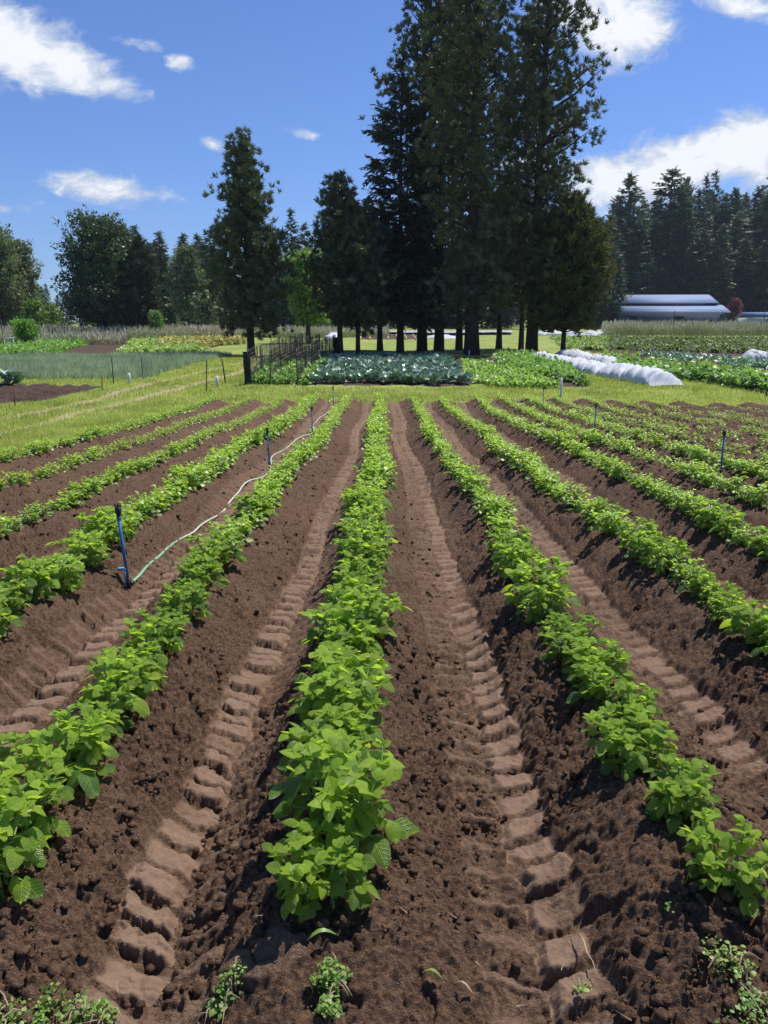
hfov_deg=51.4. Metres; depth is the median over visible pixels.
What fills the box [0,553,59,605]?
potato plant
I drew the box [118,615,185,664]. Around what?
potato plant
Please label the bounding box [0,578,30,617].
potato plant
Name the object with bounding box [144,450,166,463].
potato plant
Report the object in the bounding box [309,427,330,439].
potato plant
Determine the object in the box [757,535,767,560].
potato plant
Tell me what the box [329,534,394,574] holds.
potato plant
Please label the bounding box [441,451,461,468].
potato plant
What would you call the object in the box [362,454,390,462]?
potato plant
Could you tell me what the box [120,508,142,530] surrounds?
potato plant
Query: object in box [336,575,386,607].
potato plant
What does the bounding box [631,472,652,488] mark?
potato plant
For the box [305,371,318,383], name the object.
cabbage plant
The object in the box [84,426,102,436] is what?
potato plant
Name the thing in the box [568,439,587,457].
potato plant
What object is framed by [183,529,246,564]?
potato plant
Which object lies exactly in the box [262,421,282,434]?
potato plant
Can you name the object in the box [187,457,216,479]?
potato plant
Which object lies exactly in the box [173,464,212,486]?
potato plant
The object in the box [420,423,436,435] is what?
potato plant
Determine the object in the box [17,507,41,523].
potato plant
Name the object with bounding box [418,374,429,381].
cabbage plant
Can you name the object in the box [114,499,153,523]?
potato plant
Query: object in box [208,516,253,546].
potato plant
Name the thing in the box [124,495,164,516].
potato plant
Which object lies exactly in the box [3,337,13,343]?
white rail
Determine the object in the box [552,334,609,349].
weedy crop
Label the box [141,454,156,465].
potato plant
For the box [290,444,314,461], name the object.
potato plant
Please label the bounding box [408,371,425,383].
cabbage plant
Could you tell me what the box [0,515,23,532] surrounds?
potato plant
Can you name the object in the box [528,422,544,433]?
potato plant
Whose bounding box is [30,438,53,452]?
potato plant
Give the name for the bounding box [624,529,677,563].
potato plant
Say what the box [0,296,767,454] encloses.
ground
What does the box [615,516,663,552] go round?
potato plant
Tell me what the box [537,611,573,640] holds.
potato plant
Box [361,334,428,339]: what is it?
vegetable bed
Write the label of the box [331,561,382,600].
potato plant
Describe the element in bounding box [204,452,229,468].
potato plant
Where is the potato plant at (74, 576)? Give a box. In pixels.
[26,553,84,591]
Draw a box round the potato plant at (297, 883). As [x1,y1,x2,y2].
[261,818,379,922]
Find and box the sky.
[0,0,767,321]
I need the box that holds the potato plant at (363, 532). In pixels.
[333,517,397,558]
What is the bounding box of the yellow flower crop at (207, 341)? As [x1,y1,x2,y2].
[152,332,246,347]
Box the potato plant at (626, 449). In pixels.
[620,439,637,453]
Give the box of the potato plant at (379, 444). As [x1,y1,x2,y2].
[370,441,387,448]
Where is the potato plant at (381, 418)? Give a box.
[366,416,385,424]
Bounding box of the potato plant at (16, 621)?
[0,588,24,636]
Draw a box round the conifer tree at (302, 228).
[289,222,331,327]
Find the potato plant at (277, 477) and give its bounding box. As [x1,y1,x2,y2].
[268,470,288,484]
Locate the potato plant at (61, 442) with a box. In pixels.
[55,434,74,445]
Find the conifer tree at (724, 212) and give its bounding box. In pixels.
[710,192,735,278]
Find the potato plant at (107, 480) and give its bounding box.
[97,473,117,485]
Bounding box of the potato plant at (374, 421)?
[366,419,391,434]
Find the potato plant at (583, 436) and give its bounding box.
[580,428,596,439]
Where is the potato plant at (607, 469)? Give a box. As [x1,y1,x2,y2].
[602,458,623,473]
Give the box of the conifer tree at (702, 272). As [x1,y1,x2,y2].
[677,229,722,301]
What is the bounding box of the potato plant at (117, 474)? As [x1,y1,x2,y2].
[104,468,123,481]
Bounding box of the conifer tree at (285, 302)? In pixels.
[273,207,318,331]
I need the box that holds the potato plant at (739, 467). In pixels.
[732,459,756,471]
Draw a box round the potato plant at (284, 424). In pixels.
[274,416,291,428]
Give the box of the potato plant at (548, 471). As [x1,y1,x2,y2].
[531,468,559,488]
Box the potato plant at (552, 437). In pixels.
[549,430,563,443]
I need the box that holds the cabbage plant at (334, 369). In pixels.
[331,367,343,374]
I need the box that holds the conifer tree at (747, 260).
[719,237,765,321]
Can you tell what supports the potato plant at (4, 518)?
on the field soil
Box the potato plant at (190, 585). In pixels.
[170,578,209,605]
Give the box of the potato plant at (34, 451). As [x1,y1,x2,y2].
[22,442,41,453]
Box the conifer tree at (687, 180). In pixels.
[666,176,699,242]
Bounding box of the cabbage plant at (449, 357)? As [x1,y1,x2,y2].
[444,354,454,361]
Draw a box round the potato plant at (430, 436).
[424,428,443,442]
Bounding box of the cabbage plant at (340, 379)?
[332,375,343,382]
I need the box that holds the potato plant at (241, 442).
[232,436,248,449]
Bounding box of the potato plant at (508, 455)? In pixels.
[501,445,531,462]
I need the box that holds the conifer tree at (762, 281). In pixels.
[740,239,767,311]
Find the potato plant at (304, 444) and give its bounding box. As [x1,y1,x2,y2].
[290,440,316,457]
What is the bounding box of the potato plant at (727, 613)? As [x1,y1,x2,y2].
[702,590,752,628]
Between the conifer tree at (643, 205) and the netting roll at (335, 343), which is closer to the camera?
the netting roll at (335, 343)
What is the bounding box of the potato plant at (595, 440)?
[586,431,603,442]
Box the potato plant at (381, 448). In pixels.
[368,446,387,455]
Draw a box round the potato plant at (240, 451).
[228,441,246,453]
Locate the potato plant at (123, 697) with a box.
[70,654,157,731]
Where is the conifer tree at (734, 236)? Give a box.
[718,214,749,301]
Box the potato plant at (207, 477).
[184,463,210,481]
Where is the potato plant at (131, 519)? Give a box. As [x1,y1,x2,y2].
[94,505,139,541]
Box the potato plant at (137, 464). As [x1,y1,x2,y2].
[127,456,145,470]
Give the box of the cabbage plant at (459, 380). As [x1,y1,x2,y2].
[453,375,465,383]
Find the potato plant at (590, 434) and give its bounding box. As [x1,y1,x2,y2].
[582,428,599,440]
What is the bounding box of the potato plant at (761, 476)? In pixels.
[756,467,767,480]
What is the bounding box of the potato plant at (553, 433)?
[544,429,566,441]
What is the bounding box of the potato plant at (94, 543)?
[44,528,112,567]
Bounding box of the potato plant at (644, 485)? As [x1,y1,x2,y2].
[636,474,663,491]
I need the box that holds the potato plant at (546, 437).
[541,428,555,440]
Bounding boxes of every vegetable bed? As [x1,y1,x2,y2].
[0,383,100,403]
[60,344,126,353]
[250,357,314,384]
[312,379,468,386]
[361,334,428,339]
[454,357,583,386]
[590,338,766,356]
[620,355,761,391]
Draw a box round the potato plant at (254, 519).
[238,507,268,527]
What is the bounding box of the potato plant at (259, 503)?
[229,490,278,519]
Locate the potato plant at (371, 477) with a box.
[356,474,384,494]
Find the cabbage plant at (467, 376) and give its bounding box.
[457,371,475,383]
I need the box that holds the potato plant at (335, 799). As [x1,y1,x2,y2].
[269,728,418,868]
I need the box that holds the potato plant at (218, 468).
[198,460,222,475]
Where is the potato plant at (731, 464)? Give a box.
[722,456,744,469]
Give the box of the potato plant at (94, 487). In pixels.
[80,475,102,493]
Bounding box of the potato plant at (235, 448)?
[221,443,241,456]
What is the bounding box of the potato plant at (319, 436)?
[310,433,328,443]
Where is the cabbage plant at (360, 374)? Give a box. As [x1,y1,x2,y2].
[354,369,366,381]
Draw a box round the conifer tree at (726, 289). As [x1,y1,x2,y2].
[698,223,739,319]
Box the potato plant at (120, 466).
[107,463,129,477]
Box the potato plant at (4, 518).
[0,513,12,535]
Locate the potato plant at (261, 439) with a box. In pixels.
[245,428,263,443]
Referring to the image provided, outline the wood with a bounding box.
[4,188,767,328]
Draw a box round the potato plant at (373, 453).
[371,450,393,465]
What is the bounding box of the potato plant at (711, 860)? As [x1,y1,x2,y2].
[676,808,767,918]
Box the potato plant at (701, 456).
[687,443,710,460]
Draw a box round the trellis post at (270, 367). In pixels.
[269,347,270,384]
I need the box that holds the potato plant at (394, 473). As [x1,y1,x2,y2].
[364,456,397,474]
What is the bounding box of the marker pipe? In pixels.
[560,377,562,397]
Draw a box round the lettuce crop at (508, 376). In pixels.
[479,361,559,388]
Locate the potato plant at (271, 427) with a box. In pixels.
[261,422,277,434]
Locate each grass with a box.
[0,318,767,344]
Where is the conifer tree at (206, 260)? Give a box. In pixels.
[194,234,231,326]
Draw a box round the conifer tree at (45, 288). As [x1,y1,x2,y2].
[41,283,51,304]
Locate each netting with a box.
[249,333,302,379]
[269,336,319,374]
[297,335,334,377]
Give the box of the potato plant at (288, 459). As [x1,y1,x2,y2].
[282,455,298,470]
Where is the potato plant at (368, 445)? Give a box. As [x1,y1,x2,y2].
[365,442,382,455]
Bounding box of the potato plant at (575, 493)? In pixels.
[556,481,590,507]
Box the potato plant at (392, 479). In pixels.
[361,459,398,486]
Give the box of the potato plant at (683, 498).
[671,489,705,515]
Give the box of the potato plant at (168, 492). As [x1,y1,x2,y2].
[150,489,175,505]
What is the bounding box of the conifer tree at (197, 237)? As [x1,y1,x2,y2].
[177,233,215,325]
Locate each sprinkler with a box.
[114,502,134,587]
[265,427,271,467]
[309,406,313,432]
[594,403,596,429]
[719,428,726,474]
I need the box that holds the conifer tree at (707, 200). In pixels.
[694,172,715,260]
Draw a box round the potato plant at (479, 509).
[471,491,506,514]
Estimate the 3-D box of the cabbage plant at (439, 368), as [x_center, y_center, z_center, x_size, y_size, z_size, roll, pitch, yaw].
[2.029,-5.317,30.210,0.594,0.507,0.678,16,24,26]
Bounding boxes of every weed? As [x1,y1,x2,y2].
[0,990,45,1023]
[33,982,113,1023]
[82,997,120,1023]
[195,979,238,1023]
[217,956,247,1006]
[309,952,352,1002]
[311,990,344,1021]
[572,977,591,994]
[664,901,674,912]
[701,934,722,953]
[702,939,761,982]
[713,973,767,1023]
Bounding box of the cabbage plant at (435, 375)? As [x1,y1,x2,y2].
[425,369,443,384]
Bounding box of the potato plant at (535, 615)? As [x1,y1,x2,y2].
[513,580,573,623]
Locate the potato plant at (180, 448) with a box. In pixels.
[170,441,187,452]
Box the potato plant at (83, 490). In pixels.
[65,480,94,499]
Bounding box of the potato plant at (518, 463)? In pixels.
[509,449,537,467]
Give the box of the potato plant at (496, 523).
[486,508,514,529]
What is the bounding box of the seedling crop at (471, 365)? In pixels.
[460,356,498,381]
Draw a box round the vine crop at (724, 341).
[548,333,767,353]
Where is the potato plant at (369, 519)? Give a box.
[347,515,377,538]
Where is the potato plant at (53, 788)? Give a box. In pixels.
[0,738,73,836]
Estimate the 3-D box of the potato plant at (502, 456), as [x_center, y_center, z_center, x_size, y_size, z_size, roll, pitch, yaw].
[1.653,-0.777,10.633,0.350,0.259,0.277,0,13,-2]
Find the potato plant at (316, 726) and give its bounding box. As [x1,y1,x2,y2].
[276,703,382,802]
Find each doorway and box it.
[628,316,637,321]
[674,316,683,322]
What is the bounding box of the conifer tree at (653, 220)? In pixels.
[649,206,662,232]
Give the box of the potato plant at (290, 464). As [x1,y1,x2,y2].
[277,460,301,473]
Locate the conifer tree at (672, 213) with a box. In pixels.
[640,165,703,294]
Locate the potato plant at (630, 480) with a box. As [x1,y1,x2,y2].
[624,472,643,484]
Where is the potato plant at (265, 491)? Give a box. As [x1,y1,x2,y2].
[252,487,280,507]
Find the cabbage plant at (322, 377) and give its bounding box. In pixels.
[313,372,325,382]
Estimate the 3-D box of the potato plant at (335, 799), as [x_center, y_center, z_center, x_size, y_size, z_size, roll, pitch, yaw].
[-0.104,0.790,2.242,0.410,0.345,0.441,4,13,16]
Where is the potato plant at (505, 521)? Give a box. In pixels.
[482,512,517,534]
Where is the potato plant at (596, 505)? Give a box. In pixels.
[581,496,625,525]
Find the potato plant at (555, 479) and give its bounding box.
[535,472,562,493]
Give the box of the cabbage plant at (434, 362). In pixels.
[432,359,443,365]
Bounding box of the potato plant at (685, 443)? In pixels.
[670,440,688,451]
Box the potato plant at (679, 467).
[676,459,694,473]
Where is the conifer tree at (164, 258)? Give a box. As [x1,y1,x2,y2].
[151,230,187,325]
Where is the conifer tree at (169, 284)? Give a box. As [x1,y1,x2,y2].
[163,256,185,325]
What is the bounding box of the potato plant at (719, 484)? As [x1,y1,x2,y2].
[709,475,733,490]
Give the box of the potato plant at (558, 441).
[551,431,569,444]
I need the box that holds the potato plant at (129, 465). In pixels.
[116,460,137,474]
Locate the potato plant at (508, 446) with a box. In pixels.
[499,443,515,454]
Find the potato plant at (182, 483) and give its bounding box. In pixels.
[162,474,191,497]
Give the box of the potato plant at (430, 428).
[422,424,439,435]
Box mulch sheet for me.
[389,330,511,333]
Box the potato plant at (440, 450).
[433,439,451,453]
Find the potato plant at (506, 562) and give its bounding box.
[490,538,545,578]
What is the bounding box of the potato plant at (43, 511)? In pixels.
[25,500,53,516]
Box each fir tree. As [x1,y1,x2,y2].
[116,233,170,327]
[358,51,454,352]
[360,199,416,350]
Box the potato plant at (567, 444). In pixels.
[558,438,578,450]
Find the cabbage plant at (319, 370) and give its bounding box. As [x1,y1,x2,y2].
[313,367,327,374]
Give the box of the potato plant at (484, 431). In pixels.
[477,425,495,438]
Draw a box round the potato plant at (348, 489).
[339,482,393,511]
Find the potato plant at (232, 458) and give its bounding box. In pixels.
[209,445,238,465]
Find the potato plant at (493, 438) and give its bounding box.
[485,435,505,446]
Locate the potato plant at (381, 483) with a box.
[354,476,388,500]
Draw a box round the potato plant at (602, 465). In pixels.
[598,454,618,469]
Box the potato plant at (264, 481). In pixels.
[252,476,281,497]
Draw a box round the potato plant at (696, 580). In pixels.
[675,566,718,598]
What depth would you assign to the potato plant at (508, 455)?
10.37 m
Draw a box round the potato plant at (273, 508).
[251,496,275,511]
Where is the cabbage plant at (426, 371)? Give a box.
[418,368,429,374]
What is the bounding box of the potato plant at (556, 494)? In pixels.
[547,484,571,499]
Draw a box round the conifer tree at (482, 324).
[479,305,502,327]
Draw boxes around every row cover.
[326,332,336,338]
[427,334,455,338]
[533,351,682,385]
[538,330,611,334]
[555,349,616,364]
[567,333,596,335]
[742,349,767,359]
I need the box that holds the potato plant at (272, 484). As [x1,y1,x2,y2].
[252,478,282,503]
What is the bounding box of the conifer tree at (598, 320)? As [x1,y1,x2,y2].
[590,226,618,327]
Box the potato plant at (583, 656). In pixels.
[561,635,635,686]
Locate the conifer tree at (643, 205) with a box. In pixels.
[635,200,656,256]
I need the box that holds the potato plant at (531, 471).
[525,464,551,479]
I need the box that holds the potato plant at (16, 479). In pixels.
[1,469,30,485]
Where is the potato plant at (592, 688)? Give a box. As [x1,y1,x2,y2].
[566,662,626,709]
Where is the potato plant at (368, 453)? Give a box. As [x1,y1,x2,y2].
[363,445,391,462]
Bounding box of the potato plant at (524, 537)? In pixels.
[483,525,533,555]
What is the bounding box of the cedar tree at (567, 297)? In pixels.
[515,190,620,349]
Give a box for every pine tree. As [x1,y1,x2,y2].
[190,125,298,355]
[299,167,382,353]
[320,191,404,353]
[358,0,481,351]
[384,0,514,350]
[404,0,542,355]
[415,2,509,349]
[455,182,532,348]
[480,0,632,352]
[484,1,590,349]
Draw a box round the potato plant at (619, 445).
[611,436,632,450]
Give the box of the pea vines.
[251,351,328,384]
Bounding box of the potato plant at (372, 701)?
[287,682,383,742]
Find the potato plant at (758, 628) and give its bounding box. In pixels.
[719,599,767,646]
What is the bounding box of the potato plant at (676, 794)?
[643,753,722,833]
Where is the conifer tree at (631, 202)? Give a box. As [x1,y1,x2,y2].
[605,171,658,294]
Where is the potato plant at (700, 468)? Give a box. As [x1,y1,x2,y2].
[688,461,720,481]
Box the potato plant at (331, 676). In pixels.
[287,640,394,729]
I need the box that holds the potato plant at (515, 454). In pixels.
[507,448,531,464]
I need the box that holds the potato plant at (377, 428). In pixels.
[367,426,388,437]
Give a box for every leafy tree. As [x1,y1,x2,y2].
[0,223,32,328]
[9,237,47,318]
[160,243,211,324]
[279,246,332,339]
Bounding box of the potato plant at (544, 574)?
[501,555,581,610]
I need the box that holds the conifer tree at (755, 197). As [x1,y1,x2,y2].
[742,185,766,239]
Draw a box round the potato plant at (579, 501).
[566,495,597,512]
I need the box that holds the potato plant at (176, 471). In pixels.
[165,465,201,490]
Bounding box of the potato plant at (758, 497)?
[743,481,767,507]
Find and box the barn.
[600,295,730,327]
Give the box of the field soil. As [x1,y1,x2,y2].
[0,398,767,1023]
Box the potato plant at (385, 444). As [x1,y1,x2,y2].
[372,443,388,453]
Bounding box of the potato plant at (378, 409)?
[371,407,385,416]
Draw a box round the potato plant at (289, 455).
[279,451,300,467]
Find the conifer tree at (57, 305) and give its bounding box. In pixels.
[53,296,66,326]
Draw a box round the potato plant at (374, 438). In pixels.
[360,436,389,449]
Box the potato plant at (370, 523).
[343,521,389,548]
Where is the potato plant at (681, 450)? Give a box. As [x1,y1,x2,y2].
[672,442,693,454]
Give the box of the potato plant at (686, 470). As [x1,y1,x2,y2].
[680,459,707,478]
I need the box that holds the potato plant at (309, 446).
[297,440,316,453]
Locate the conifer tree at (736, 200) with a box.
[722,187,751,230]
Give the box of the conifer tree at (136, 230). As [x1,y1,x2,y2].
[130,225,144,297]
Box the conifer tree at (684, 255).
[661,210,707,294]
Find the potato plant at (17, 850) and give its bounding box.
[0,783,53,904]
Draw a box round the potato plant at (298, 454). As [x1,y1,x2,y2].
[285,450,305,464]
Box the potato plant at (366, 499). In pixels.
[339,485,388,518]
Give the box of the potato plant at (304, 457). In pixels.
[292,447,312,462]
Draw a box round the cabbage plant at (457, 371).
[448,368,459,379]
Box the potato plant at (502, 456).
[495,445,519,458]
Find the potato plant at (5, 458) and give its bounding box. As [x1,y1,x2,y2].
[0,452,12,462]
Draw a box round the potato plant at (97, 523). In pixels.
[74,507,132,549]
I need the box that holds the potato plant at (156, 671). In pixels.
[101,641,167,698]
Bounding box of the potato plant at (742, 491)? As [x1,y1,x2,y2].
[727,485,758,501]
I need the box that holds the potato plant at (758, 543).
[744,525,767,556]
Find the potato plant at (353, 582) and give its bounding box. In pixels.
[318,574,411,636]
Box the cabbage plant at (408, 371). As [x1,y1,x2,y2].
[403,369,412,374]
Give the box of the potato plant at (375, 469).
[352,462,395,489]
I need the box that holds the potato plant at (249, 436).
[231,435,253,447]
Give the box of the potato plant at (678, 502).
[666,488,695,509]
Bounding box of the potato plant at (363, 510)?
[348,502,374,519]
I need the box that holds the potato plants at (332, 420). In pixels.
[18,392,767,480]
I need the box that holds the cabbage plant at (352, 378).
[346,374,357,382]
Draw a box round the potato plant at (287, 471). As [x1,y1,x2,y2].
[271,466,293,482]
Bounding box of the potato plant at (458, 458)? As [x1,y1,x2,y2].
[443,456,463,469]
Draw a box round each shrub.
[7,316,40,341]
[20,297,48,327]
[42,300,62,326]
[146,309,164,332]
[190,289,223,326]
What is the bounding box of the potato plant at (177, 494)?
[151,482,181,502]
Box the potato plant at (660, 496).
[653,486,680,501]
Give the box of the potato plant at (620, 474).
[609,458,637,479]
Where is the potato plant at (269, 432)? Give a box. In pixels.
[254,424,276,439]
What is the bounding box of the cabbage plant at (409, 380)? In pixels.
[405,373,414,382]
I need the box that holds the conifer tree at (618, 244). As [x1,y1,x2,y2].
[599,213,627,317]
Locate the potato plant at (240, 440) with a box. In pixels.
[230,437,250,450]
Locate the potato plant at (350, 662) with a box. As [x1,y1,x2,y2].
[314,647,387,694]
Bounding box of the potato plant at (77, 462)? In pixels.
[65,452,83,464]
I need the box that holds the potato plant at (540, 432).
[533,427,553,438]
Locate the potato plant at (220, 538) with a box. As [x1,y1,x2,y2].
[203,529,236,552]
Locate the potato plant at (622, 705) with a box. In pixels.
[602,679,662,731]
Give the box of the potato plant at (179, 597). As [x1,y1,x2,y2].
[154,583,212,626]
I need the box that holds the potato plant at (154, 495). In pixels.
[135,488,170,512]
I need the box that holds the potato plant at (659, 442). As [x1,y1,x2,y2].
[648,430,668,445]
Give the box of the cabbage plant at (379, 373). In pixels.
[369,369,385,380]
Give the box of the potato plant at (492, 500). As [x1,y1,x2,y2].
[478,492,506,506]
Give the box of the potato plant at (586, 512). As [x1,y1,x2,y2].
[579,497,607,519]
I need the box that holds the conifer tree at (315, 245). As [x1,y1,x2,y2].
[310,232,336,326]
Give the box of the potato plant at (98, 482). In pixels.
[88,477,105,487]
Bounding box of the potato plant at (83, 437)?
[73,429,92,440]
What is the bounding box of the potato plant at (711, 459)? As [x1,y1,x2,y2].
[703,450,728,464]
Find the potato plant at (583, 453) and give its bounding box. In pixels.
[581,449,599,463]
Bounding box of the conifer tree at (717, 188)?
[701,170,721,227]
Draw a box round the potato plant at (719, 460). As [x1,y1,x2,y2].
[714,452,734,467]
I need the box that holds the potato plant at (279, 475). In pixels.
[265,470,292,489]
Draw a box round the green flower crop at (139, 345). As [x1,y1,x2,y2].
[115,335,206,353]
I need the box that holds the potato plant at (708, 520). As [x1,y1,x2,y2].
[693,499,736,530]
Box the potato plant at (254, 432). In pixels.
[240,427,263,444]
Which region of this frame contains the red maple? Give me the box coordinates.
[726,297,743,321]
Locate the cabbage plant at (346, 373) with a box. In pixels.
[338,370,349,382]
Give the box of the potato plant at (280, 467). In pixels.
[268,460,299,476]
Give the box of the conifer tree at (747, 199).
[741,190,752,216]
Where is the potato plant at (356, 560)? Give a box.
[333,550,387,583]
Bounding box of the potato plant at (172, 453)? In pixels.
[162,442,181,455]
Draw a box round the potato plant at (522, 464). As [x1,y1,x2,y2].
[510,452,543,469]
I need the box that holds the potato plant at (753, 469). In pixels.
[740,458,767,475]
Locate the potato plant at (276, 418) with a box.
[270,414,287,426]
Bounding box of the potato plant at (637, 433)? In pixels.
[628,427,646,438]
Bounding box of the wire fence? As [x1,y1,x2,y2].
[0,320,168,342]
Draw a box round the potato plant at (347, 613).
[297,586,396,649]
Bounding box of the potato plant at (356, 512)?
[345,503,393,532]
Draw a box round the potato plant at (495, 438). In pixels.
[485,436,504,448]
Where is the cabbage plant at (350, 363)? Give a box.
[343,360,354,366]
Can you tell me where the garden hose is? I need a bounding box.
[131,397,337,581]
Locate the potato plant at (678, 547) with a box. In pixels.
[641,537,693,576]
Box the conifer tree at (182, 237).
[169,232,201,325]
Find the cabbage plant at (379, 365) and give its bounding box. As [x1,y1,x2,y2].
[375,362,385,368]
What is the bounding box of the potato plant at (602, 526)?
[586,509,630,536]
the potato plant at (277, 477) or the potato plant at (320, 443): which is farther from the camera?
the potato plant at (320, 443)
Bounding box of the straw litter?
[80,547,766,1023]
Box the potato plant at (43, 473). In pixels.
[33,465,53,476]
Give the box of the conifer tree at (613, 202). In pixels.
[602,194,635,271]
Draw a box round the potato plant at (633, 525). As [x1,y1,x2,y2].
[618,519,645,541]
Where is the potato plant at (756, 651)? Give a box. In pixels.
[748,623,767,662]
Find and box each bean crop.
[0,337,91,354]
[489,347,593,384]
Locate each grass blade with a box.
[307,928,335,940]
[422,968,441,977]
[574,928,596,973]
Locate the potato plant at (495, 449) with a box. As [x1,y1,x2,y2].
[492,441,510,454]
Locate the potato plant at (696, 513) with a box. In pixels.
[683,495,719,519]
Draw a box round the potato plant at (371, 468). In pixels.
[361,459,390,479]
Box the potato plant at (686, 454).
[684,444,704,456]
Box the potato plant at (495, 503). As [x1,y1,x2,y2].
[478,496,517,520]
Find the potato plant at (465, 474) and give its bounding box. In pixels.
[457,471,486,490]
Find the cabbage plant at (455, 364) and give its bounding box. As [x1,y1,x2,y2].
[451,361,462,369]
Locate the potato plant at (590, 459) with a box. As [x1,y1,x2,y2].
[586,451,607,464]
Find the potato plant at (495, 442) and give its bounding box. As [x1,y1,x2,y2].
[488,440,505,451]
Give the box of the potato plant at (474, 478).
[460,472,491,493]
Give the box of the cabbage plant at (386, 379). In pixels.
[378,373,391,381]
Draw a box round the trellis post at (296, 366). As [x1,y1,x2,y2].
[296,348,297,384]
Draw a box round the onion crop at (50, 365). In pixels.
[0,348,232,379]
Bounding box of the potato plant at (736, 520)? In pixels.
[708,510,753,538]
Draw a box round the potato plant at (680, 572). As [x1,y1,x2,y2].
[668,554,706,584]
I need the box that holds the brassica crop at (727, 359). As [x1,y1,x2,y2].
[639,348,767,369]
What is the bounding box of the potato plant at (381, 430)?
[364,423,389,439]
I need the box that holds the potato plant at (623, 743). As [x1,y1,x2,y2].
[581,700,677,781]
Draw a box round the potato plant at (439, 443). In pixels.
[433,438,448,449]
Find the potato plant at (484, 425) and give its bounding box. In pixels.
[477,422,494,433]
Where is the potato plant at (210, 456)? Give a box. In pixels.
[202,450,229,471]
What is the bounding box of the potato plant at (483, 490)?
[470,485,497,503]
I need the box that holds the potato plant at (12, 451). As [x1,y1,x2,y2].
[0,445,19,459]
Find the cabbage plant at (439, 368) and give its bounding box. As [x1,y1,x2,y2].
[431,365,443,371]
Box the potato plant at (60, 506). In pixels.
[47,497,71,510]
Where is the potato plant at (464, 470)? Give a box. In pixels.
[453,463,479,483]
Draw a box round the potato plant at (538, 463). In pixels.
[520,457,542,472]
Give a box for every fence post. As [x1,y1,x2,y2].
[206,360,206,389]
[221,355,225,381]
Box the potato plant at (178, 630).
[133,606,190,643]
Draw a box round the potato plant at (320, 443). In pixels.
[302,436,326,449]
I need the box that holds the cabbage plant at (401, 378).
[396,372,406,382]
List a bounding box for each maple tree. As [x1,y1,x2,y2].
[50,204,143,330]
[94,222,140,328]
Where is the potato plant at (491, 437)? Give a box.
[484,433,500,443]
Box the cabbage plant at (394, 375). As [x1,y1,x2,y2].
[389,370,401,381]
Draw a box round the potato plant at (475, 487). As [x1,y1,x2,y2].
[469,484,487,498]
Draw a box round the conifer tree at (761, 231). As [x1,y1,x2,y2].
[731,177,767,308]
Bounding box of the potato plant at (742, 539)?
[726,524,760,546]
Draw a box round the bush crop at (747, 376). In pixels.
[599,348,767,392]
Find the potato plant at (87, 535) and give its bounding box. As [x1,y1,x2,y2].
[74,529,108,556]
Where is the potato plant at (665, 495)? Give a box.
[658,483,687,505]
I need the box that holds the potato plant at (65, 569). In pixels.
[40,554,85,578]
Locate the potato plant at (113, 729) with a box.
[52,699,123,758]
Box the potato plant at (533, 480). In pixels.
[531,467,551,484]
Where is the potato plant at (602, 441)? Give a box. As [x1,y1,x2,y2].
[591,430,613,445]
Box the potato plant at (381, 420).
[369,415,387,430]
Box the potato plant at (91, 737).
[0,704,118,798]
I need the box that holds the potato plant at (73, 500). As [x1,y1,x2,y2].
[56,488,84,506]
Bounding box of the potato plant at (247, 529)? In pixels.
[223,514,253,537]
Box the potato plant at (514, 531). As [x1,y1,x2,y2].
[497,528,519,542]
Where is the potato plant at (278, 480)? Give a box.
[258,475,284,491]
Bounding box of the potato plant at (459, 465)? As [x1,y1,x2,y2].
[444,459,467,475]
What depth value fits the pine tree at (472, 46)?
45.07 m
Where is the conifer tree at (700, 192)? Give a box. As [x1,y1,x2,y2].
[690,187,716,287]
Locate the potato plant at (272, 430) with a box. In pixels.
[258,425,277,435]
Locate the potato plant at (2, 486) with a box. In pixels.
[0,476,9,488]
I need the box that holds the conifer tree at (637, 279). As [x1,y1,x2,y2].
[619,217,656,294]
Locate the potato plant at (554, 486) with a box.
[543,481,568,496]
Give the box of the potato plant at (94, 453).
[84,445,103,458]
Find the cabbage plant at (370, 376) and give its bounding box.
[364,370,378,382]
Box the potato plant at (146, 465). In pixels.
[137,457,153,469]
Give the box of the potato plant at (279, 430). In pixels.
[264,418,284,432]
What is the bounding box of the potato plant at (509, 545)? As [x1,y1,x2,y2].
[492,538,533,562]
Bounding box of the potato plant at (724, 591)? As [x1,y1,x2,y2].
[697,580,744,611]
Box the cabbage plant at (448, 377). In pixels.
[443,371,456,381]
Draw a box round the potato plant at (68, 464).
[55,456,76,468]
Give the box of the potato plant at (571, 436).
[559,432,577,446]
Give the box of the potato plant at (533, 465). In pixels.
[526,461,543,476]
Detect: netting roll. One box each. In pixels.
[243,352,251,384]
[333,337,336,353]
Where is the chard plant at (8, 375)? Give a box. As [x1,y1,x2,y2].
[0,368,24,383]
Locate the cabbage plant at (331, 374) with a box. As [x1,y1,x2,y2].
[323,370,338,381]
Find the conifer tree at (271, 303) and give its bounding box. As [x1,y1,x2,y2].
[262,251,284,323]
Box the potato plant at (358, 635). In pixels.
[319,619,391,670]
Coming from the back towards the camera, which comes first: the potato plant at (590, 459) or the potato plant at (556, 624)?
the potato plant at (590, 459)
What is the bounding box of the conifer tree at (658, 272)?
[644,218,675,294]
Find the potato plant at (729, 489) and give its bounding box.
[721,474,747,493]
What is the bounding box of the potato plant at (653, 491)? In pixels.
[645,479,666,495]
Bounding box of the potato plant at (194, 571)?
[174,556,228,591]
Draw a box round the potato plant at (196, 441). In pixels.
[185,433,202,443]
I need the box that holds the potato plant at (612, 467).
[608,462,626,475]
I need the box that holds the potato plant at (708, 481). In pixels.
[695,470,722,486]
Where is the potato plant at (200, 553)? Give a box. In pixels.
[179,544,219,576]
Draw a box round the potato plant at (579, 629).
[537,611,604,665]
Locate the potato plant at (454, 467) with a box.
[450,459,466,471]

